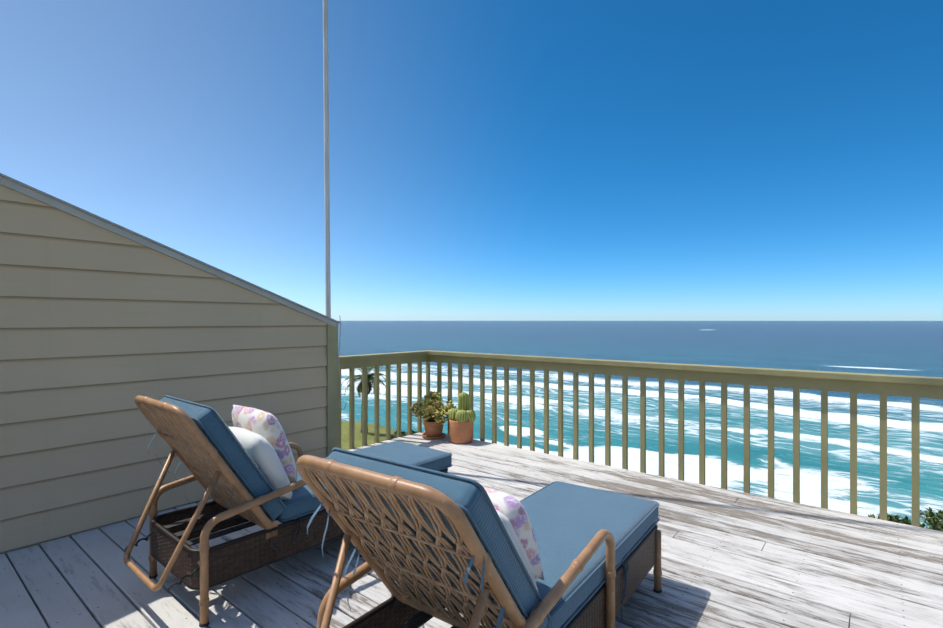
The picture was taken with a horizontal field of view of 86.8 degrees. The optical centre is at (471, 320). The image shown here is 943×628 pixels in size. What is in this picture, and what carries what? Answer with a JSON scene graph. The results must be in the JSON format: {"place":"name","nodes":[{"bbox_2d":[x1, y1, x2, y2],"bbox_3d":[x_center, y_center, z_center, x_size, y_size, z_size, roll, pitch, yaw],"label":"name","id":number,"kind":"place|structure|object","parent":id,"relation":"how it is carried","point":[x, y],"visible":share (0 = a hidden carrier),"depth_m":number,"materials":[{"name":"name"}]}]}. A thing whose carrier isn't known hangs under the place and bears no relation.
{"place":"outdoors","nodes":[
{"label":"outdoors","id":0,"kind":"place"},
{"bbox_2d":[0,431,942,627],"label":"deck boards","id":1,"kind":"object","parent":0,"point":[733,559],"visible":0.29,"depth_m":2.59,"materials":[{"name":"grey wood"}]},
{"bbox_2d":[0,173,339,556],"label":"house siding","id":2,"kind":"object","parent":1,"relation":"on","point":[104,323],"depth_m":3.21,"materials":[{"name":"beige paint"}]},
{"bbox_2d":[123,395,451,626],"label":"chaise lounge","id":3,"kind":"object","parent":1,"relation":"on","point":[243,469],"visible":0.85,"depth_m":2.41,"materials":[{"name":"blue fabric"}]},
{"bbox_2d":[323,0,346,408],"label":"flag pole","id":4,"kind":"object","parent":1,"relation":"on","point":[326,163],"visible":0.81,"depth_m":4.74,"materials":[{"name":"metal"}]},
{"bbox_2d":[409,391,455,438],"bbox_3d":[-0.423,1.052,5.615,0.552,0.523,0.495,0,0,40],"label":"potted jade plant","id":5,"kind":"object","parent":1,"relation":"on","point":[433,411],"visible":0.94,"depth_m":5.52,"materials":[{"name":"green plant"}]},
{"bbox_2d":[447,392,475,443],"bbox_3d":[-0.114,1.045,5.407,0.324,0.537,0.268,0,0,40],"label":"potted cactus","id":6,"kind":"object","parent":1,"relation":"on","point":[461,418],"visible":1,"depth_m":5.31,"materials":[{"name":"ceramic"}]},
{"bbox_2d":[296,447,661,627],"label":"chaise lounge","id":7,"kind":"object","parent":1,"relation":"on","point":[475,554],"visible":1,"depth_m":1.54,"materials":[{"name":"brown wood"}]},
{"bbox_2d":[338,350,942,526],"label":"deck railing","id":8,"kind":"object","parent":1,"relation":"on","point":[914,388],"visible":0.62,"depth_m":4.21,"materials":[{"name":"wood"}]},
{"bbox_2d":[0,0,942,320],"label":"sky","id":9,"kind":"structure","parent":0,"point":[490,160],"materials":[{"name":"blue"}]},
{"bbox_2d":[336,321,942,527],"bbox_3d":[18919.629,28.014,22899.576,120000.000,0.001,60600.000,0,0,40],"label":"ocean water","id":10,"kind":"structure","parent":0,"point":[910,348],"depth_m":186.08,"materials":[{"name":"teal liquid"}]},
{"bbox_2d":[341,421,942,529],"bbox_3d":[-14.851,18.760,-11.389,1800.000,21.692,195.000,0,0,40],"label":"grass","id":11,"kind":"structure","parent":0,"point":[358,435],"depth_m":35.56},
{"bbox_2d":[341,367,385,432],"bbox_3d":[-7.406,5.536,36.390,3.625,5.156,3.114,0,0,40],"label":"palm tree","id":12,"kind":"object","parent":11,"relation":"on","point":[370,376],"visible":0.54,"depth_m":36.05,"materials":[{"name":"green plant"}]},
{"bbox_2d":[391,430,416,438],"bbox_3d":[-4.240,7.867,33.706,2.745,0.798,2.556,0,0,21],"label":"coastal shrub","id":13,"kind":"object","parent":11,"relation":"on","point":[403,433],"visible":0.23,"depth_m":33.79,"materials":[{"name":"green plant"}]},
{"bbox_2d":[866,513,942,531],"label":"coastal shrub","id":14,"kind":"object","parent":11,"relation":"on","point":[895,518],"visible":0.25,"depth_m":19.52,"materials":[{"name":"green plant"}]},
{"bbox_2d":[908,507,942,530],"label":"coastal shrub","id":15,"kind":"object","parent":11,"relation":"on","point":[935,519],"visible":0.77,"depth_m":19.99,"materials":[{"name":"green plant"}]}
]}

